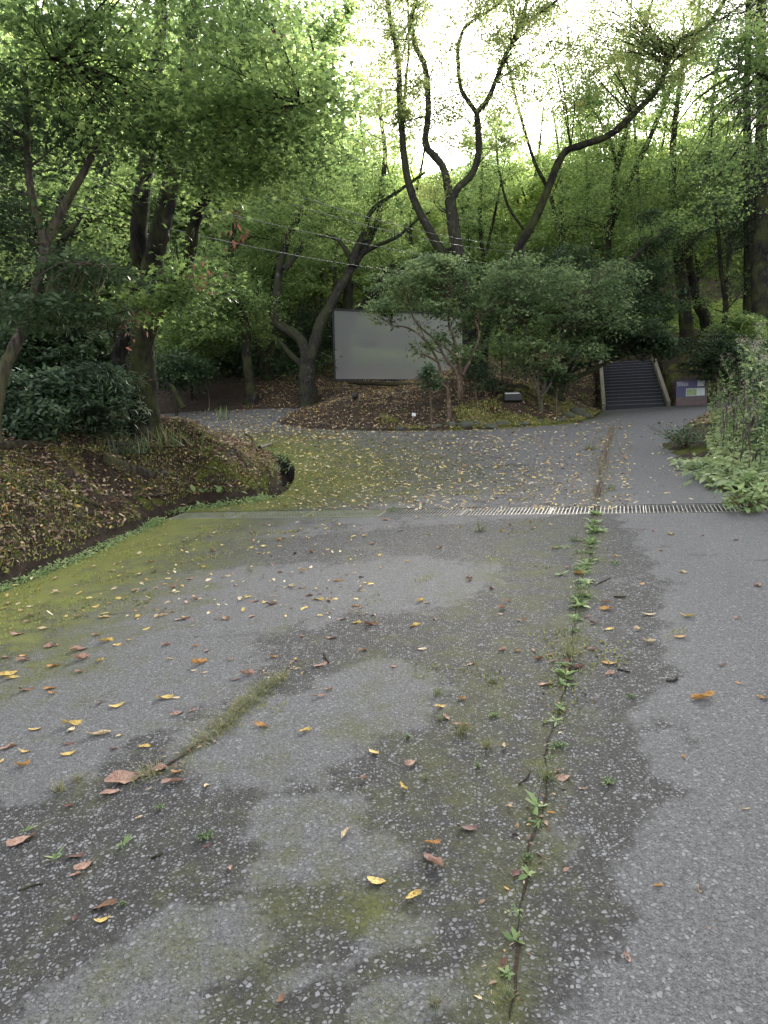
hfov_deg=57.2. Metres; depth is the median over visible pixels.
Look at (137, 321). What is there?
withered leaves
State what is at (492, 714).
clover weed
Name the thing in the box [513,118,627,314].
slender tree
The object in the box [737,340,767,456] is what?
tall weed
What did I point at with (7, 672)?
fallen leaf
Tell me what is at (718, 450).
ground cover
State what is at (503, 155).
woodland tree
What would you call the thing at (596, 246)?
woodland tree
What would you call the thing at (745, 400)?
withered weed
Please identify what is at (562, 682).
leafy weed
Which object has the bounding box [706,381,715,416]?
tall weed
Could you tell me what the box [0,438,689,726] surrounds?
road moss
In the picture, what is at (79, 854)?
fallen leaf
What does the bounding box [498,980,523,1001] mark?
grass tuft
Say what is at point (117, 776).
fallen leaf
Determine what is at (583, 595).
clover weed
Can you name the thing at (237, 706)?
crack grass
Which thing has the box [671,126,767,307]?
woodland tree
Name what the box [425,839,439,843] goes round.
fallen leaf
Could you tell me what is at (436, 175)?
woodland tree
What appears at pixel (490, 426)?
edge stone
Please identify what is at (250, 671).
fallen leaf
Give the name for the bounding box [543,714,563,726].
leafy weed
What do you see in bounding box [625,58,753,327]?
woodland tree
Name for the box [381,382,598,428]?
mound moss
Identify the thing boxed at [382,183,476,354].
woodland tree
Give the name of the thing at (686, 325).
broadleaf tree
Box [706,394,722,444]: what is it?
tall weed
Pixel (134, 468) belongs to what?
fallen log
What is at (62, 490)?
bank moss
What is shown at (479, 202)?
slender tree
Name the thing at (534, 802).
leafy weed
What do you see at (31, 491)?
fallen stick
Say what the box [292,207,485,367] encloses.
cherry tree
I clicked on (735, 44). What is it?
tree
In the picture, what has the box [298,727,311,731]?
fallen leaf
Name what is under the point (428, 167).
sky
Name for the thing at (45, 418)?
evergreen shrub
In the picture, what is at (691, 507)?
drain grate
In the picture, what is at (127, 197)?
woodland tree
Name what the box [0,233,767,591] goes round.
ground
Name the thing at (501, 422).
edge stone
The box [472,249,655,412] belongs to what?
azalea bush
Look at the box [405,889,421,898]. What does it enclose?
fallen leaf
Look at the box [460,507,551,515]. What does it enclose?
drain grate
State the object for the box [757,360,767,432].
tall weed
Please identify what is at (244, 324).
thin tree
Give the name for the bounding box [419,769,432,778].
grass tuft
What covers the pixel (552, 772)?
grass tuft
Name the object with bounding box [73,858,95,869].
fallen leaf
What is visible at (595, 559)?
clover weed
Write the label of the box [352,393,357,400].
garden spotlight
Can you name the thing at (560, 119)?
woodland tree
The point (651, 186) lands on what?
woodland tree
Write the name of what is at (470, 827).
fallen leaf
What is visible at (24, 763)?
fallen leaf
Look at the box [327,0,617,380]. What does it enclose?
tall cherry tree
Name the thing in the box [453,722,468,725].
fallen leaf
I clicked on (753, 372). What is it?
tall weed
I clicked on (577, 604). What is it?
leafy weed
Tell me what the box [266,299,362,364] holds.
background bush
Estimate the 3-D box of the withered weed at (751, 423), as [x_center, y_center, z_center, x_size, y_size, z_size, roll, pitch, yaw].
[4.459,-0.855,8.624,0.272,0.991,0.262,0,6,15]
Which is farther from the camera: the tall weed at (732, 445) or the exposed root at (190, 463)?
the exposed root at (190, 463)
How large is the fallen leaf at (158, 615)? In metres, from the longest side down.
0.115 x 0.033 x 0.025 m
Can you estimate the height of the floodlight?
0.249 m
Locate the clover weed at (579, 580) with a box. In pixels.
[571,579,596,586]
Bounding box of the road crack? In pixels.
[143,659,296,776]
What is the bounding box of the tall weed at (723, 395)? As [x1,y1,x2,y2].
[715,371,731,421]
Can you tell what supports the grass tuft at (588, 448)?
on the road
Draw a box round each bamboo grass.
[85,431,166,459]
[114,422,202,447]
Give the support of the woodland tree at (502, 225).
on the ground at (230, 391)
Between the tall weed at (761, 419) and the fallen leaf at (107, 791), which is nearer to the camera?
the fallen leaf at (107, 791)
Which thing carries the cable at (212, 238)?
attached to the tall cherry tree at (401, 112)
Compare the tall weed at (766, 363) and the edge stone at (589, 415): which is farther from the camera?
the edge stone at (589, 415)
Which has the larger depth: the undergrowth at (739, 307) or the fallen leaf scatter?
the undergrowth at (739, 307)
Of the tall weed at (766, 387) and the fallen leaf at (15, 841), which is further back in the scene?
the tall weed at (766, 387)
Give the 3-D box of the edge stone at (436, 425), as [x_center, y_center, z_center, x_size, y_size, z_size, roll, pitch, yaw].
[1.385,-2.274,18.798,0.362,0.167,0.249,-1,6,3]
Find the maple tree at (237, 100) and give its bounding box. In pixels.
[0,0,385,441]
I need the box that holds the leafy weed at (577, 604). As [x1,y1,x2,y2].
[568,595,590,607]
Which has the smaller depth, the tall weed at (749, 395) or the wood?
the tall weed at (749, 395)
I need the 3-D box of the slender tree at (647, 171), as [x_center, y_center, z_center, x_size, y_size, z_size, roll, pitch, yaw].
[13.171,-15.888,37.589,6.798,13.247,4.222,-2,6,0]
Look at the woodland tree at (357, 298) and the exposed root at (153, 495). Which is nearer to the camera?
the exposed root at (153, 495)
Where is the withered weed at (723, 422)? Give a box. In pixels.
[714,389,734,454]
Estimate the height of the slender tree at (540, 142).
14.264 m
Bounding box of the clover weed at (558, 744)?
[545,740,568,750]
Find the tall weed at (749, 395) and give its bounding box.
[734,336,762,458]
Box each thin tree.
[155,152,308,406]
[203,184,346,380]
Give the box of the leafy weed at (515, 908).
[504,903,523,917]
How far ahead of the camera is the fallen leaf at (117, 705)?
3.67 m
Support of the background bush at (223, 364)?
on the ground at (230, 391)
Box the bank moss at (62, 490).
[0,417,280,573]
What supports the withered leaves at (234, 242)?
attached to the maple tree at (237, 100)
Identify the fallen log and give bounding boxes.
[0,440,44,451]
[99,455,153,479]
[498,383,528,390]
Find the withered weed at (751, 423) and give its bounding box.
[735,401,759,474]
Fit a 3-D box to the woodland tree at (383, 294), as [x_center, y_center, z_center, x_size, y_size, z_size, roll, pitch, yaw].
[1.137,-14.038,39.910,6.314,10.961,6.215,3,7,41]
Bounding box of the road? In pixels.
[0,402,767,1023]
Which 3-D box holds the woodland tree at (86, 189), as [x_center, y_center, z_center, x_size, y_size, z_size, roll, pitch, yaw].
[-12.042,-13.360,32.755,8.102,13.280,7.907,2,7,34]
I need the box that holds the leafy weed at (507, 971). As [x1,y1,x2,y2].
[498,965,514,979]
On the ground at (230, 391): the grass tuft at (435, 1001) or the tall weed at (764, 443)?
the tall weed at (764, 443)
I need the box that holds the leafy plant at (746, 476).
[736,468,767,490]
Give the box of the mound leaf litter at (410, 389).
[242,345,760,428]
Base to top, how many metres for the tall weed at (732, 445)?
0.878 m
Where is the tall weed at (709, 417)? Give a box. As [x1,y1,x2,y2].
[707,383,718,421]
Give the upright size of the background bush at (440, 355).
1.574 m
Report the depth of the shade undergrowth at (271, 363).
28.41 m
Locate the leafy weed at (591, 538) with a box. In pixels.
[584,535,600,542]
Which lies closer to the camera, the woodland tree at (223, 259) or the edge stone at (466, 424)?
the edge stone at (466, 424)
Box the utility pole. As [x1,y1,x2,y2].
[523,245,526,381]
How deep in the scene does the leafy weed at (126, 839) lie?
2.51 m
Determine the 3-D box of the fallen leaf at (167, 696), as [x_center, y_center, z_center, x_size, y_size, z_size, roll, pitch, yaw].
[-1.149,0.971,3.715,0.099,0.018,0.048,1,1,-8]
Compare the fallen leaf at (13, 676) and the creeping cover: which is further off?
the creeping cover
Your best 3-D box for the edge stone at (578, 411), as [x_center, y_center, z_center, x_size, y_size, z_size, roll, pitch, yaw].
[5.934,-3.016,21.646,0.499,0.409,0.615,2,7,35]
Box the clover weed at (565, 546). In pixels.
[552,542,575,548]
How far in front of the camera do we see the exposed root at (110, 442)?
10.31 m
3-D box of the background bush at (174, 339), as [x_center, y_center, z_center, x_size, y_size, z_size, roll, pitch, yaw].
[-7.229,-5.851,26.083,4.224,3.656,4.846,-2,6,0]
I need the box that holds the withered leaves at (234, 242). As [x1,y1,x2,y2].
[221,210,248,250]
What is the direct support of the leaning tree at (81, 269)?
on the ground at (230, 391)
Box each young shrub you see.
[415,361,446,423]
[451,360,498,403]
[479,376,509,395]
[480,334,526,383]
[540,368,578,413]
[675,330,758,405]
[701,311,767,394]
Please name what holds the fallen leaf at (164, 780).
on the road
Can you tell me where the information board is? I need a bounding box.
[676,379,706,406]
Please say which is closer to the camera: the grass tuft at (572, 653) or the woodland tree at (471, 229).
the grass tuft at (572, 653)
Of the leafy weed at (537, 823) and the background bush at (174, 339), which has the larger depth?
the background bush at (174, 339)
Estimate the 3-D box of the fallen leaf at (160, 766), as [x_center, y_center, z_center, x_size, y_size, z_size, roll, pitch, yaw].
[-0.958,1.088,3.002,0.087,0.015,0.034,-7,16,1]
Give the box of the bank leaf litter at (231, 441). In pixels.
[0,414,281,564]
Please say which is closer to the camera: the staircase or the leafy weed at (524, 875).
the leafy weed at (524, 875)
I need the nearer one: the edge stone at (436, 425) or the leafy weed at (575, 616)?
the leafy weed at (575, 616)
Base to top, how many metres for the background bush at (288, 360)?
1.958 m
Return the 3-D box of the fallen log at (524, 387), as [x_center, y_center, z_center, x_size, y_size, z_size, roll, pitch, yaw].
[3.997,-3.812,21.618,1.114,0.270,0.208,-5,6,-29]
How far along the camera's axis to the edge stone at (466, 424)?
18.67 m
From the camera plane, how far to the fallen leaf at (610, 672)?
3.59 m
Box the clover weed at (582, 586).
[573,584,592,588]
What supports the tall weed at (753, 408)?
on the ground at (230, 391)
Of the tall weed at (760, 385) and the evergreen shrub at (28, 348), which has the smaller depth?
the tall weed at (760, 385)
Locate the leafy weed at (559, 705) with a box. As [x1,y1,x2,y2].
[554,701,564,709]
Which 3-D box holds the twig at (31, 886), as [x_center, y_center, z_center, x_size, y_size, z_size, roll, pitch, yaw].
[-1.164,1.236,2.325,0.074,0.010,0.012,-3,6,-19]
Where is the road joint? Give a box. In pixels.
[509,437,610,1017]
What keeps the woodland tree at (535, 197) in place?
on the ground at (230, 391)
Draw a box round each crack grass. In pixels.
[117,663,293,790]
[589,423,615,501]
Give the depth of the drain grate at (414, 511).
8.40 m
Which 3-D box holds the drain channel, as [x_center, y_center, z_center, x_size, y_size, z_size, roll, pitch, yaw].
[0.949,0.238,8.270,7.938,0.555,0.527,0,6,19]
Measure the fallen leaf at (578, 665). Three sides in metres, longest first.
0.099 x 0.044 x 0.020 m
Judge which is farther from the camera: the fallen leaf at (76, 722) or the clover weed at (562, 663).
the clover weed at (562, 663)
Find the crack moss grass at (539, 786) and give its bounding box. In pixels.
[489,530,594,1008]
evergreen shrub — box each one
[0,316,91,374]
[2,386,80,448]
[5,364,127,437]
[6,362,69,416]
[22,322,129,375]
[55,355,158,440]
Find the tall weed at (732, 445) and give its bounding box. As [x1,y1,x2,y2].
[726,409,744,467]
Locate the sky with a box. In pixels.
[25,0,767,177]
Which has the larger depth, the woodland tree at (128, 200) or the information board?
the woodland tree at (128, 200)
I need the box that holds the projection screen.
[332,309,462,381]
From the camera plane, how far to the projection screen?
29.45 m
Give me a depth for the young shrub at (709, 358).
22.27 m
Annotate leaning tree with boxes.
[0,50,189,451]
[479,0,767,378]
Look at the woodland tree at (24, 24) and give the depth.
44.70 m
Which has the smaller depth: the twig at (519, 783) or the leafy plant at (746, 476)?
the twig at (519, 783)
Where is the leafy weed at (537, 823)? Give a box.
[525,817,541,828]
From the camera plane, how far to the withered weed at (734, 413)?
10.35 m
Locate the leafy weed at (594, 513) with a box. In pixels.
[587,507,601,515]
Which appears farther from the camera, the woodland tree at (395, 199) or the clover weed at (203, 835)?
the woodland tree at (395, 199)
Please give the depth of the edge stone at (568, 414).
20.68 m
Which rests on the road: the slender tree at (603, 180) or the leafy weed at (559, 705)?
the leafy weed at (559, 705)
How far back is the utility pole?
23.96 m
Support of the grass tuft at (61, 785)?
on the road
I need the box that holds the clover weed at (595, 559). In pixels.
[581,557,605,563]
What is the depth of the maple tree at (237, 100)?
8.55 m
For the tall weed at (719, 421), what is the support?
on the ground at (230, 391)
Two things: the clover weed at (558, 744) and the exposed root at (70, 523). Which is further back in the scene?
the exposed root at (70, 523)
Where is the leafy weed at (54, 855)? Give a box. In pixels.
[45,845,64,859]
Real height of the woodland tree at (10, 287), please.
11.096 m
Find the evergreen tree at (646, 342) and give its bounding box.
[514,205,691,400]
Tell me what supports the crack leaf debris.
on the road
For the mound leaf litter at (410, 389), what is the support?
on the ground at (230, 391)
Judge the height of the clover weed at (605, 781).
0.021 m
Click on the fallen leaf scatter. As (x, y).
(367, 498)
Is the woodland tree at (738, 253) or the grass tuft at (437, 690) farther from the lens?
the woodland tree at (738, 253)
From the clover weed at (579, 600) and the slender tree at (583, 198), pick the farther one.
the slender tree at (583, 198)
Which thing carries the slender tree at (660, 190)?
on the ground at (230, 391)
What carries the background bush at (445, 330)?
on the ground at (230, 391)
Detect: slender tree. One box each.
[305,108,377,351]
[341,107,417,353]
[352,130,463,352]
[437,103,524,354]
[448,77,552,343]
[450,0,596,336]
[482,105,579,325]
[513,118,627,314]
[535,96,634,272]
[570,122,618,266]
[575,91,698,316]
[585,0,676,318]
[610,115,688,301]
[656,71,767,344]
[690,87,767,325]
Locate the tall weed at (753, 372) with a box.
[747,338,763,414]
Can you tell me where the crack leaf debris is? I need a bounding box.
[135,508,598,1023]
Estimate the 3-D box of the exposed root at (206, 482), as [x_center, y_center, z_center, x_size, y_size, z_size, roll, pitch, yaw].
[-2.607,-0.434,10.418,0.518,0.066,0.033,-2,6,-3]
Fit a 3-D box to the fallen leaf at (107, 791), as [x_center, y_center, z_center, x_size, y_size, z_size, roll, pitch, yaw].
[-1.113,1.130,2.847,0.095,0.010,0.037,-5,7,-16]
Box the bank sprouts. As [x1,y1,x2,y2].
[1,419,257,530]
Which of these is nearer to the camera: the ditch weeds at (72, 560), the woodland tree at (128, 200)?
the ditch weeds at (72, 560)
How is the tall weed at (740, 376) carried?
on the ground at (230, 391)
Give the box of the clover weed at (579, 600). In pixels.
[567,598,597,602]
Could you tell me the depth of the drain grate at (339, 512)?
8.73 m
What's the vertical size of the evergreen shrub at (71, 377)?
1.152 m
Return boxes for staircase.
[599,357,670,410]
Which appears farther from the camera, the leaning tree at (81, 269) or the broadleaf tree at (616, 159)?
the broadleaf tree at (616, 159)
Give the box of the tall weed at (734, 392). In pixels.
[724,375,741,440]
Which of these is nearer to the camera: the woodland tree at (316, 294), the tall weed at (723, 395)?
the tall weed at (723, 395)
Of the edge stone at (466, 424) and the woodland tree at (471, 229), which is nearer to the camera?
the edge stone at (466, 424)
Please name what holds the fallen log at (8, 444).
on the ground at (230, 391)
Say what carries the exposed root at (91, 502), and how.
on the ground at (230, 391)
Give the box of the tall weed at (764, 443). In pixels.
[755,409,767,490]
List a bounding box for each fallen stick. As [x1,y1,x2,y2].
[22,484,49,502]
[258,442,271,448]
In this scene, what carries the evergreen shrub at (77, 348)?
on the ground at (230, 391)
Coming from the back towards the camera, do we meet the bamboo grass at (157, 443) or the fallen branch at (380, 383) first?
the fallen branch at (380, 383)
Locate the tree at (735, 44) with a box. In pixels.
[640,3,767,234]
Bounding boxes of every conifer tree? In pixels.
[668,0,767,339]
[669,0,767,356]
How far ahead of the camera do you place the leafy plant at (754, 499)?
6.99 m
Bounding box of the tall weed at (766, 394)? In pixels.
[752,321,767,438]
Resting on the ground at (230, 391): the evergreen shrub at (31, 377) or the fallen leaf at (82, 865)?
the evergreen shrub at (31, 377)
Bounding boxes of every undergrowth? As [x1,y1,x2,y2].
[0,318,341,389]
[449,296,742,357]
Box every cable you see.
[0,186,449,274]
[1,154,492,263]
[15,87,515,245]
[54,122,523,252]
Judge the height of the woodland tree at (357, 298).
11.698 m
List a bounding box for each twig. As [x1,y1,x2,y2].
[19,883,42,890]
[151,851,162,859]
[518,770,529,784]
[666,676,677,681]
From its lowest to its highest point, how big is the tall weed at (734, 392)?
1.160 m
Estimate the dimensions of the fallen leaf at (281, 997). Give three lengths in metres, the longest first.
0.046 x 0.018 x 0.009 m
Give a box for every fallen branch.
[164,382,185,408]
[349,381,422,386]
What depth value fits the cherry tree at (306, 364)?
24.76 m
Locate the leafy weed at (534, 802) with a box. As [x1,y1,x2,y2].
[524,790,547,814]
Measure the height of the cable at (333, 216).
1.648 m
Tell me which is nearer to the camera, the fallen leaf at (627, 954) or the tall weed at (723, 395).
the fallen leaf at (627, 954)
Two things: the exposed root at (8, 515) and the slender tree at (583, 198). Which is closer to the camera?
the exposed root at (8, 515)
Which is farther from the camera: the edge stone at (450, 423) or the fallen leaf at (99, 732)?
the edge stone at (450, 423)
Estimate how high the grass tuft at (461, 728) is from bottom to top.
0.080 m
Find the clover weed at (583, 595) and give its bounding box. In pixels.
[576,594,597,598]
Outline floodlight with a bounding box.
[503,392,521,400]
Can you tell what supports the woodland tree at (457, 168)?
on the ground at (230, 391)
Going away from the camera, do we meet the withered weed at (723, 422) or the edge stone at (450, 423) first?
the withered weed at (723, 422)
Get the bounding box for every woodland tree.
[0,0,69,180]
[0,29,133,322]
[0,124,110,330]
[7,0,188,348]
[37,135,113,324]
[39,107,208,365]
[68,50,224,359]
[116,35,280,314]
[169,129,314,353]
[180,28,355,358]
[247,237,331,338]
[266,0,431,331]
[284,169,366,315]
[319,153,406,349]
[351,166,450,352]
[371,150,420,258]
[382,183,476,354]
[413,150,470,244]
[427,192,514,322]
[438,124,505,252]
[460,108,543,256]
[464,187,552,331]
[483,151,575,311]
[510,142,606,305]
[530,141,593,236]
[545,173,635,296]
[550,92,610,189]
[550,108,671,288]
[600,116,687,314]
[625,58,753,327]
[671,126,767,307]
[696,109,754,267]
[732,154,767,275]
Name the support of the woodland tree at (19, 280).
on the ground at (230, 391)
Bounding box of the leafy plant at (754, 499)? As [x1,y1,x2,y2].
[711,470,767,514]
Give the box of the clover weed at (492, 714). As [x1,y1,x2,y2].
[486,712,499,716]
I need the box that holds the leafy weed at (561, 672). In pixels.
[555,667,574,679]
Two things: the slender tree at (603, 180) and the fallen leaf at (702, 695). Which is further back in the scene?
the slender tree at (603, 180)
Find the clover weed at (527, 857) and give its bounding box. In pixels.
[518,852,532,860]
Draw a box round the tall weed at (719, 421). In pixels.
[713,385,724,432]
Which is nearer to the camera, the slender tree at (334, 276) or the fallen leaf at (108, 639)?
the fallen leaf at (108, 639)
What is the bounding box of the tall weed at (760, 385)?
[736,332,767,470]
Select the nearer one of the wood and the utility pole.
the utility pole
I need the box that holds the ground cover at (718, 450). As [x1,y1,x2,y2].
[700,408,767,488]
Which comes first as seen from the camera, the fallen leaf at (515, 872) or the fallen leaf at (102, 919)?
the fallen leaf at (102, 919)
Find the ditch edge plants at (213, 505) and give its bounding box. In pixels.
[165,444,302,514]
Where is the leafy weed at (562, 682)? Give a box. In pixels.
[551,677,579,686]
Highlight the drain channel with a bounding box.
[193,510,712,517]
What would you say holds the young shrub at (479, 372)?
on the ground at (230, 391)
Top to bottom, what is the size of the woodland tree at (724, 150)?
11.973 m
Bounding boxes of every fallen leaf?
[0,671,16,674]
[0,743,16,748]
[3,675,19,677]
[6,832,35,845]
[14,759,29,764]
[16,657,28,660]
[43,642,55,646]
[60,750,75,754]
[62,718,81,724]
[65,852,85,856]
[69,645,85,649]
[73,652,89,658]
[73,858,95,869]
[84,730,110,734]
[91,898,116,909]
[94,915,109,921]
[99,637,112,640]
[100,789,119,793]
[103,770,143,783]
[109,702,123,706]
[137,743,150,746]
[152,764,169,769]
[154,613,167,616]
[156,694,172,697]
[161,778,182,782]
[170,711,183,714]
[191,658,206,662]
[240,669,253,673]
[254,721,267,725]
[276,992,284,1002]
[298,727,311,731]
[311,661,326,665]
[341,827,348,837]
[365,621,378,624]
[367,876,385,883]
[405,759,416,764]
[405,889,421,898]
[424,853,442,865]
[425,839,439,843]
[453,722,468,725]
[457,824,477,829]
[498,956,506,970]
[512,869,520,875]
[555,774,570,780]
[568,663,584,667]
[600,605,612,608]
[605,670,617,673]
[623,951,630,961]
[691,690,714,698]
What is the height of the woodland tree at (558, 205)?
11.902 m
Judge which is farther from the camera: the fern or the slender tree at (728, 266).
the slender tree at (728, 266)
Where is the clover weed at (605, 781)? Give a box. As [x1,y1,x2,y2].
[602,775,616,784]
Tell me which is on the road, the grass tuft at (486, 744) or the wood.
the grass tuft at (486, 744)
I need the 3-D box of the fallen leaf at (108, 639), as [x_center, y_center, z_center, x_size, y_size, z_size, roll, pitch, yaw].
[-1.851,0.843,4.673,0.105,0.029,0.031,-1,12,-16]
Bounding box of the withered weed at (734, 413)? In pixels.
[722,393,743,456]
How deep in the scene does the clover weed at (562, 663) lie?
3.73 m
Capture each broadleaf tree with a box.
[0,1,169,359]
[510,0,732,375]
[604,16,748,352]
[667,56,754,332]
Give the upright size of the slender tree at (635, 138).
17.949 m
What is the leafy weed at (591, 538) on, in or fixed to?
on the road
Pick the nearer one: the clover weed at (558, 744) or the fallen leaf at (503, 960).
the fallen leaf at (503, 960)
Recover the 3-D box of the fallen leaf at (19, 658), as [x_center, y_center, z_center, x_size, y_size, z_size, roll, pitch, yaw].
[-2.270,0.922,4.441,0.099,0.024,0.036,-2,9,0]
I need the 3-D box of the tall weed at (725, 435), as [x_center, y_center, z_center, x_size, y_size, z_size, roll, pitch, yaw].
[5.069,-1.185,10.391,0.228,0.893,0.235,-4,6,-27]
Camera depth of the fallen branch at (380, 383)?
26.27 m
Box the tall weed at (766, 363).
[758,354,767,473]
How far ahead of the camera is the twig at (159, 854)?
2.43 m
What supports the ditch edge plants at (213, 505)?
on the ground at (230, 391)
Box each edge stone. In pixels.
[395,426,404,430]
[430,424,441,427]
[445,421,456,426]
[458,421,472,428]
[483,423,497,428]
[496,420,509,425]
[517,422,529,424]
[563,412,574,417]
[569,407,585,415]
[581,413,591,418]
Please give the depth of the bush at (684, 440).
12.12 m
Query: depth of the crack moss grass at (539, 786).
2.41 m
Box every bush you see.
[154,307,241,400]
[155,337,277,377]
[155,342,219,415]
[236,350,329,376]
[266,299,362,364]
[320,345,375,367]
[341,303,387,353]
[355,250,523,419]
[374,303,423,354]
[383,346,440,372]
[414,305,459,347]
[429,348,460,362]
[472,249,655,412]
[650,419,719,448]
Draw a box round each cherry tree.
[215,80,444,407]
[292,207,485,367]
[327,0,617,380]
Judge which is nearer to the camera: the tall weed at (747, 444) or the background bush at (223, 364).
the tall weed at (747, 444)
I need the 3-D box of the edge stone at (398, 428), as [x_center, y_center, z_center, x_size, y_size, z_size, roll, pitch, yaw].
[0.429,-2.205,18.702,0.256,0.170,0.275,1,6,25]
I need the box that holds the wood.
[0,0,679,248]
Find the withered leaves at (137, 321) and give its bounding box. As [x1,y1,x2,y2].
[118,310,158,349]
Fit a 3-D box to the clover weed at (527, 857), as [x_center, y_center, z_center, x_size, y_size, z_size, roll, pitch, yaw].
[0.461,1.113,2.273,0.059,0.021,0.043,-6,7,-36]
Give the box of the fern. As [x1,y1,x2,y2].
[186,484,245,492]
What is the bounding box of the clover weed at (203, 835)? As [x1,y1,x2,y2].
[194,829,214,840]
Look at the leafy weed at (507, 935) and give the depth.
1.95 m
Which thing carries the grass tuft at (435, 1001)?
on the road
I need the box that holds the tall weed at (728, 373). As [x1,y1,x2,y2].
[718,350,732,413]
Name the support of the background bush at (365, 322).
on the ground at (230, 391)
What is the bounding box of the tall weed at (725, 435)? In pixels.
[720,404,738,456]
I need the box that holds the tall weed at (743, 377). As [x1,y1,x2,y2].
[737,346,751,418]
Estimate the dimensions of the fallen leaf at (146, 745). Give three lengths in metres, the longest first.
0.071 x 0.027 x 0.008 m
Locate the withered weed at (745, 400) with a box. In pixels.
[729,378,753,458]
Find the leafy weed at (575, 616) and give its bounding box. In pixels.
[568,613,584,621]
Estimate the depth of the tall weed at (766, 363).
8.47 m
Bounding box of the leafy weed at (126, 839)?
[115,833,133,849]
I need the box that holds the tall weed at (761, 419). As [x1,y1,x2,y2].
[752,336,767,431]
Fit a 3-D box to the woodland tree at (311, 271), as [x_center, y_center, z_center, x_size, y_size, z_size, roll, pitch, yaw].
[-5.251,-13.888,32.267,8.102,13.913,7.907,-3,6,-11]
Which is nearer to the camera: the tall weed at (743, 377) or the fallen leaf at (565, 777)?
the fallen leaf at (565, 777)
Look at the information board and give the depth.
23.52 m
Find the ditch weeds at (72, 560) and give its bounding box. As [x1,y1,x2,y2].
[0,516,171,592]
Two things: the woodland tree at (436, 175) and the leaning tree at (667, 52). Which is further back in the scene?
the woodland tree at (436, 175)
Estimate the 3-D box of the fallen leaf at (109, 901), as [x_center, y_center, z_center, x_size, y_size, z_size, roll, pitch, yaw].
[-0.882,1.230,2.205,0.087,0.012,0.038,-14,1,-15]
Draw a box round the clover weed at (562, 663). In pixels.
[548,661,572,667]
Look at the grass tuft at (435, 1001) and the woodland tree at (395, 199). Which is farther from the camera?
the woodland tree at (395, 199)
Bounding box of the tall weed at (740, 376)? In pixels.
[730,344,749,428]
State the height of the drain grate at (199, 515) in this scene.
0.093 m
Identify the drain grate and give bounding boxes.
[168,512,245,518]
[233,511,313,517]
[302,509,387,517]
[378,508,465,516]
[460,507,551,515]
[549,505,644,514]
[645,504,744,512]
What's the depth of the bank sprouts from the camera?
9.49 m
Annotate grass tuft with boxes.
[43,777,69,793]
[68,769,85,783]
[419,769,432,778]
[424,991,447,1010]
[432,684,443,695]
[451,716,477,736]
[471,521,486,530]
[479,736,498,750]
[484,672,498,683]
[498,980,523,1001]
[536,762,566,781]
[555,637,583,658]
[568,533,580,541]
[573,585,593,595]
[581,442,595,449]
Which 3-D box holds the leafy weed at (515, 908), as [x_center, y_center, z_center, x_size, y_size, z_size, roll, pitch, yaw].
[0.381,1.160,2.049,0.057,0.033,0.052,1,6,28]
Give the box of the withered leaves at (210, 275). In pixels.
[187,256,227,297]
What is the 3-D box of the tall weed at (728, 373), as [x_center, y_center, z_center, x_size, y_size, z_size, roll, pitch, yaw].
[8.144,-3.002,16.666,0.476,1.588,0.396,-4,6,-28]
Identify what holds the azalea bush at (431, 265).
on the ground at (230, 391)
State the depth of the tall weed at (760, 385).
9.06 m
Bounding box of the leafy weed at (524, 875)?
[518,864,534,879]
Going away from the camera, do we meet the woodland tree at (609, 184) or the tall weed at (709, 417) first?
the tall weed at (709, 417)
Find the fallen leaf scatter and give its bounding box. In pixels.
[5,408,691,619]
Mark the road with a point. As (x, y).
(304, 914)
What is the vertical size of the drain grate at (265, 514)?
0.093 m
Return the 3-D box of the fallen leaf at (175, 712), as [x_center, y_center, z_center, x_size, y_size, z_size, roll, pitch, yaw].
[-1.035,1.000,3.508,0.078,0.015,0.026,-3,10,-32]
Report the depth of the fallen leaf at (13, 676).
4.17 m
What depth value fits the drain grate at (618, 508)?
7.78 m
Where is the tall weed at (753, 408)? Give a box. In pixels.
[740,336,767,436]
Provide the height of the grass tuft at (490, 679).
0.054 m
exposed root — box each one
[5,512,30,529]
[37,522,82,527]
[75,495,105,509]
[94,439,139,447]
[141,492,175,497]
[174,458,214,469]
[190,480,224,484]
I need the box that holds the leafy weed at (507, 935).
[502,927,524,943]
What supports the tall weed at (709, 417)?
on the ground at (230, 391)
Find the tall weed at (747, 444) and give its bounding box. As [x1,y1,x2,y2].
[726,378,753,451]
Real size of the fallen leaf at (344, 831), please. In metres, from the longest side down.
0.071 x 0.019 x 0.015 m
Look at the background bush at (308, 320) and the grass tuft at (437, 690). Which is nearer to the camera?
the grass tuft at (437, 690)
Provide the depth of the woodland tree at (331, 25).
41.22 m
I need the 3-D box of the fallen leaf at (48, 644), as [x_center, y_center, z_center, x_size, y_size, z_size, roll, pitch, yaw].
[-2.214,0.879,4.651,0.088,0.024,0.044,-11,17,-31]
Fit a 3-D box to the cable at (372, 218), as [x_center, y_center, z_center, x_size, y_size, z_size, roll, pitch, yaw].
[-0.378,-7.399,16.502,0.015,1.594,18.441,2,7,34]
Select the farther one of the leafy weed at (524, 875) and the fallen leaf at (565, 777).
the fallen leaf at (565, 777)
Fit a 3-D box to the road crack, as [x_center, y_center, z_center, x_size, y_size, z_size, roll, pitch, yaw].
[-0.727,0.984,3.515,0.076,0.128,1.274,1,6,23]
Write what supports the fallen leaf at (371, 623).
on the road
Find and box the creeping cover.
[667,452,767,490]
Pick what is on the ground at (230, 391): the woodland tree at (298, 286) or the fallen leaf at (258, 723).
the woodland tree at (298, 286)
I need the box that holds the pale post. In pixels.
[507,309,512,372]

